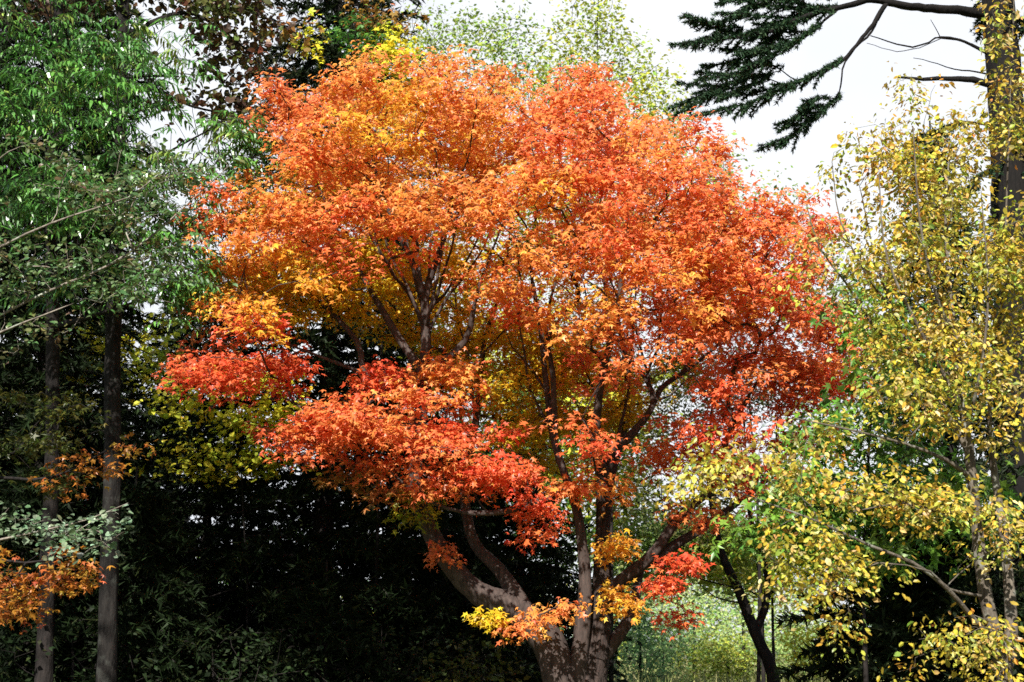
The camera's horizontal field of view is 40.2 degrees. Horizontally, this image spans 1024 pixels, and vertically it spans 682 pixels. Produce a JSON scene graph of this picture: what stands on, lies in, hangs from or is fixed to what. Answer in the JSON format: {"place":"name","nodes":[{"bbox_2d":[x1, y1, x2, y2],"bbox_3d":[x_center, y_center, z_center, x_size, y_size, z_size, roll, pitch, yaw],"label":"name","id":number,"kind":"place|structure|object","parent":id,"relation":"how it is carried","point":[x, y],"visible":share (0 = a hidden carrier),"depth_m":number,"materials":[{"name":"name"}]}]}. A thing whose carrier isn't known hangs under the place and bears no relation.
{"place":"outdoors","nodes":[
{"label":"outdoors","id":0,"kind":"place"},
{"bbox_2d":[4,306,202,474],"bbox_3d":[-9.559,3.486,30.927,5.349,9.496,2.679,0,-12,0],"label":"tree","id":1,"kind":"object","parent":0,"point":[149,350],"visible":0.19,"depth_m":31.40,"materials":[{"name":"green plant"}]},
{"bbox_2d":[0,133,244,568],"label":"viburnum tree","id":2,"kind":"object","parent":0,"point":[140,291],"visible":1,"depth_m":14.37,"materials":[{"name":"green plant"}]},
{"bbox_2d":[0,0,301,681],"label":"tree","id":3,"kind":"object","parent":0,"point":[31,205],"visible":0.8,"depth_m":19.68,"materials":[{"name":"green plant"}]},
{"bbox_2d":[0,0,323,681],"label":"tree","id":4,"kind":"object","parent":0,"point":[107,662],"visible":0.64,"depth_m":22.75,"materials":[{"name":"brown plant"}]},
{"bbox_2d":[386,0,581,504],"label":"tree","id":5,"kind":"object","parent":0,"point":[492,49],"visible":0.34,"depth_m":35.03,"materials":[{"name":"green plant"}]},
{"bbox_2d":[279,148,742,574],"bbox_3d":[-0.056,1.618,29.784,11.004,12.671,3.421,0,-12,0],"label":"tree","id":6,"kind":"object","parent":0,"point":[570,449],"visible":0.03,"depth_m":29.91,"materials":[{"name":"brown plant"}]},
{"bbox_2d":[0,0,1023,640],"label":"sky","id":7,"kind":"structure","parent":0,"point":[865,73],"materials":[{"name":"white"}]},
{"bbox_2d":[400,657,944,681],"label":"tall grass","id":8,"kind":"structure","parent":0,"point":[704,679],"depth_m":42.78,"materials":[{"name":"green plant"}]},
{"bbox_2d":[617,641,850,680],"bbox_3d":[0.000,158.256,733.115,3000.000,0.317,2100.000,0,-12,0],"label":"ground","id":9,"kind":"structure","parent":0,"point":[704,651],"depth_m":184.34,"materials":[{"name":"green plant"}]},
{"bbox_2d":[0,11,74,663],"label":"fir tree","id":10,"kind":"object","parent":9,"relation":"on","point":[10,368],"visible":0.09,"depth_m":25.49,"materials":[{"name":"green plant"}]},
{"bbox_2d":[0,0,100,554],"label":"fir tree","id":11,"kind":"object","parent":9,"relation":"on","point":[24,392],"visible":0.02,"depth_m":31.22,"materials":[{"name":"green plant"}]},
{"bbox_2d":[0,463,147,681],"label":"tree","id":12,"kind":"object","parent":9,"relation":"on","point":[67,509],"visible":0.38,"depth_m":21.89,"materials":[{"name":"green plant"}]},
{"bbox_2d":[0,383,157,634],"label":"maple tree","id":13,"kind":"object","parent":9,"relation":"on","point":[70,584],"visible":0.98,"depth_m":15.47,"materials":[{"name":"orange plant"}]},
{"bbox_2d":[1,380,162,612],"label":"yew tree","id":14,"kind":"object","parent":9,"relation":"on","point":[97,461],"depth_m":28.21,"materials":[{"name":"green plant"}]},
{"bbox_2d":[0,591,185,681],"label":"bush","id":15,"kind":"object","parent":9,"relation":"on","point":[71,661],"visible":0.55,"depth_m":20.74,"materials":[{"name":"green plant"}]},
{"bbox_2d":[6,104,192,680],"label":"tree","id":16,"kind":"object","parent":9,"relation":"on","point":[66,302],"visible":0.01,"depth_m":33.62,"materials":[{"name":"green plant"}]},
{"bbox_2d":[0,0,209,644],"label":"tree","id":17,"kind":"object","parent":9,"relation":"on","point":[79,361],"visible":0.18,"depth_m":25.32,"materials":[{"name":"green plant"}]},
{"bbox_2d":[3,467,237,681],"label":"fir tree","id":18,"kind":"object","parent":9,"relation":"on","point":[148,523],"visible":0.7,"depth_m":21.60,"materials":[{"name":"green plant"}]},
{"bbox_2d":[62,413,275,681],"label":"yew tree","id":19,"kind":"object","parent":9,"relation":"on","point":[214,609],"visible":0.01,"depth_m":29.40,"materials":[{"name":"green plant"}]},
{"bbox_2d":[102,275,252,681],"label":"tree","id":20,"kind":"object","parent":9,"relation":"on","point":[159,342],"visible":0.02,"depth_m":35.37,"materials":[{"name":"green plant"}]},
{"bbox_2d":[119,270,310,681],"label":"tree","id":21,"kind":"object","parent":9,"relation":"on","point":[206,528],"visible":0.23,"depth_m":26.90,"materials":[{"name":"green plant"}]},
{"bbox_2d":[118,610,328,681],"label":"bush","id":22,"kind":"object","parent":9,"relation":"on","point":[206,673],"visible":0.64,"depth_m":21.21,"materials":[{"name":"green plant"}]},
{"bbox_2d":[129,347,325,678],"bbox_3d":[-4.942,3.391,24.112,3.481,6.835,1.991,0,-12,0],"label":"hazel tree","id":23,"kind":"object","parent":9,"relation":"on","point":[235,420],"visible":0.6,"depth_m":24.39,"materials":[{"name":"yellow plant"}]},
{"bbox_2d":[214,484,309,677],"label":"fir tree","id":24,"kind":"object","parent":9,"relation":"on","point":[267,510],"depth_m":36.63,"materials":[{"name":"green plant"}]},
{"bbox_2d":[158,519,372,681],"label":"yew tree","id":25,"kind":"object","parent":9,"relation":"on","point":[251,611],"visible":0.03,"depth_m":29.52,"materials":[{"name":"green plant"}]},
{"bbox_2d":[223,560,417,681],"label":"fir tree","id":26,"kind":"object","parent":9,"relation":"on","point":[319,595],"visible":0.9,"depth_m":22.65,"materials":[{"name":"green plant"}]},
{"bbox_2d":[158,0,502,680],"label":"tree","id":27,"kind":"object","parent":9,"relation":"on","point":[323,537],"visible":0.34,"depth_m":26.23,"materials":[{"name":"green plant"}]},
{"bbox_2d":[283,0,430,667],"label":"tree","id":28,"kind":"object","parent":9,"relation":"on","point":[393,39],"visible":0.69,"depth_m":25.95,"materials":[{"name":"yellow plant"}]},
{"bbox_2d":[224,378,508,679],"bbox_3d":[-3.312,4.209,28.904,5.589,7.525,5.693,9,-15,-36],"label":"tree","id":29,"kind":"object","parent":9,"relation":"on","point":[363,573],"visible":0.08,"depth_m":28.03,"materials":[{"name":"green plant"}]},
{"bbox_2d":[255,175,497,676],"bbox_3d":[-2.728,2.276,33.428,6.712,13.289,7.141,0,-12,0],"label":"fir tree","id":30,"kind":"object","parent":9,"relation":"on","point":[395,356],"visible":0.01,"depth_m":33.07,"materials":[{"name":"green plant"}]},
{"bbox_2d":[266,592,493,681],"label":"bush","id":31,"kind":"object","parent":9,"relation":"on","point":[415,674],"visible":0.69,"depth_m":22.11,"materials":[{"name":"green plant"}]},
{"bbox_2d":[321,450,541,681],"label":"fir tree","id":32,"kind":"object","parent":9,"relation":"on","point":[423,598],"visible":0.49,"depth_m":24.15,"materials":[{"name":"green plant"}]},
{"bbox_2d":[352,553,564,671],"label":"yew tree","id":33,"kind":"object","parent":9,"relation":"on","point":[405,645],"visible":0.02,"depth_m":29.72,"materials":[{"name":"green plant"}]},
{"bbox_2d":[406,626,539,681],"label":"bush","id":34,"kind":"object","parent":9,"relation":"on","point":[479,676],"visible":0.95,"depth_m":20.83,"materials":[{"name":"green plant"}]},
{"bbox_2d":[451,447,537,572],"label":"fir tree","id":35,"kind":"object","parent":9,"relation":"on","point":[512,533],"visible":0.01,"depth_m":34.75,"materials":[{"name":"green plant"}]},
{"bbox_2d":[151,39,879,681],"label":"maple tree","id":36,"kind":"object","parent":9,"relation":"on","point":[547,365],"visible":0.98,"depth_m":18.98,"materials":[{"name":"orange plant"}]},
{"bbox_2d":[415,412,626,681],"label":"fir tree","id":37,"kind":"object","parent":9,"relation":"on","point":[552,579],"visible":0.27,"depth_m":26.86,"materials":[{"name":"green plant"}]},
{"bbox_2d":[197,557,870,664],"bbox_3d":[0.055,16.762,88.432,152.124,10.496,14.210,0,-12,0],"label":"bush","id":38,"kind":"object","parent":9,"relation":"on","point":[778,645],"visible":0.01,"depth_m":86.63,"materials":[{"name":"green plant"}]},
{"bbox_2d":[449,535,642,681],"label":"yew tree","id":39,"kind":"object","parent":9,"relation":"on","point":[553,599],"visible":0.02,"depth_m":30.96,"materials":[{"name":"green plant"}]},
{"bbox_2d":[435,315,785,607],"bbox_3d":[2.406,4.160,36.960,9.586,10.696,4.015,0,-12,0],"label":"tree","id":40,"kind":"object","parent":9,"relation":"on","point":[648,538],"visible":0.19,"depth_m":36.24,"materials":[{"name":"green plant"}]},
{"bbox_2d":[522,0,702,681],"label":"tree","id":41,"kind":"object","parent":9,"relation":"on","point":[621,76],"visible":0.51,"depth_m":33.00,"materials":[{"name":"green plant"}]},
{"bbox_2d":[567,551,689,672],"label":"bush","id":42,"kind":"object","parent":9,"relation":"on","point":[646,618],"visible":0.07,"depth_m":56.44,"materials":[{"name":"green plant"}]},
{"bbox_2d":[607,581,682,681],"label":"bush","id":43,"kind":"object","parent":9,"relation":"on","point":[640,667],"visible":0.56,"depth_m":42.88,"materials":[{"name":"green plant"}]},
{"bbox_2d":[619,603,717,681],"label":"bush","id":44,"kind":"object","parent":9,"relation":"on","point":[672,650],"visible":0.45,"depth_m":45.62,"materials":[{"name":"green plant"}]},
{"bbox_2d":[508,277,858,681],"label":"willow tree","id":45,"kind":"object","parent":9,"relation":"on","point":[652,515],"visible":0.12,"depth_m":34.10,"materials":[{"name":"green plant"}]},
{"bbox_2d":[613,515,753,670],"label":"bush","id":46,"kind":"object","parent":9,"relation":"on","point":[695,613],"visible":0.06,"depth_m":58.84,"materials":[{"name":"green plant"}]},
{"bbox_2d":[640,575,747,681],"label":"bush","id":47,"kind":"object","parent":9,"relation":"on","point":[710,603],"visible":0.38,"depth_m":47.78,"materials":[{"name":"green plant"}]},
{"bbox_2d":[671,622,775,681],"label":"bush","id":48,"kind":"object","parent":9,"relation":"on","point":[724,662],"visible":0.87,"depth_m":44.55,"materials":[{"name":"green plant"}]},
{"bbox_2d":[671,510,810,674],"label":"bush","id":49,"kind":"object","parent":9,"relation":"on","point":[741,625],"visible":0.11,"depth_m":53.64,"materials":[{"name":"green plant"}]},
{"bbox_2d":[679,278,827,681],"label":"maple tree","id":50,"kind":"object","parent":9,"relation":"on","point":[754,625],"visible":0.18,"depth_m":22.60,"materials":[{"name":"green plant"}]},
{"bbox_2d":[651,132,862,681],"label":"tree","id":51,"kind":"object","parent":9,"relation":"on","point":[758,677],"visible":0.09,"depth_m":31.09,"materials":[{"name":"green plant"}]},
{"bbox_2d":[707,570,843,662],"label":"bush","id":52,"kind":"object","parent":9,"relation":"on","point":[776,616],"visible":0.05,"depth_m":60.72,"materials":[{"name":"green plant"}]},
{"bbox_2d":[678,455,873,661],"bbox_3d":[7.572,6.511,39.566,6.720,7.185,4.016,0,-12,0],"label":"aspen tree","id":53,"kind":"object","parent":9,"relation":"on","point":[731,596],"visible":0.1,"depth_m":39.11,"materials":[{"name":"green plant"}]},
{"bbox_2d":[721,587,843,679],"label":"bush","id":54,"kind":"object","parent":9,"relation":"on","point":[783,634],"visible":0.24,"depth_m":48.94,"materials":[{"name":"green plant"}]},
{"bbox_2d":[770,609,861,681],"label":"bush","id":55,"kind":"object","parent":9,"relation":"on","point":[797,648],"visible":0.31,"depth_m":42.86,"materials":[{"name":"green plant"}]},
{"bbox_2d":[642,0,1023,681],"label":"tree","id":56,"kind":"object","parent":9,"relation":"on","point":[1004,644],"visible":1,"depth_m":13.42,"materials":[{"name":"yellow plant"}]},
{"bbox_2d":[666,0,1023,643],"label":"spruce tree","id":57,"kind":"object","parent":9,"relation":"on","point":[802,12],"visible":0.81,"depth_m":26.15,"materials":[{"name":"green plant"}]},
{"bbox_2d":[708,276,1023,681],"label":"tree","id":58,"kind":"object","parent":9,"relation":"on","point":[882,540],"visible":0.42,"depth_m":16.79,"materials":[{"name":"green plant"}]},
{"bbox_2d":[770,482,1023,681],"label":"fir tree","id":59,"kind":"object","parent":9,"relation":"on","point":[931,598],"visible":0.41,"depth_m":17.47,"materials":[{"name":"green plant"}]},
{"bbox_2d":[850,115,1023,678],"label":"tree","id":60,"kind":"object","parent":9,"relation":"on","point":[979,461],"visible":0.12,"depth_m":25.25,"materials":[{"name":"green plant"}]},
{"bbox_2d":[763,195,993,665],"bbox_3d":[8.427,2.015,28.195,6.749,11.232,3.920,0,-12,0],"label":"tree","id":61,"kind":"object","parent":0,"point":[977,451],"visible":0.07,"depth_m":28.23,"materials":[{"name":"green plant"}]}
]}

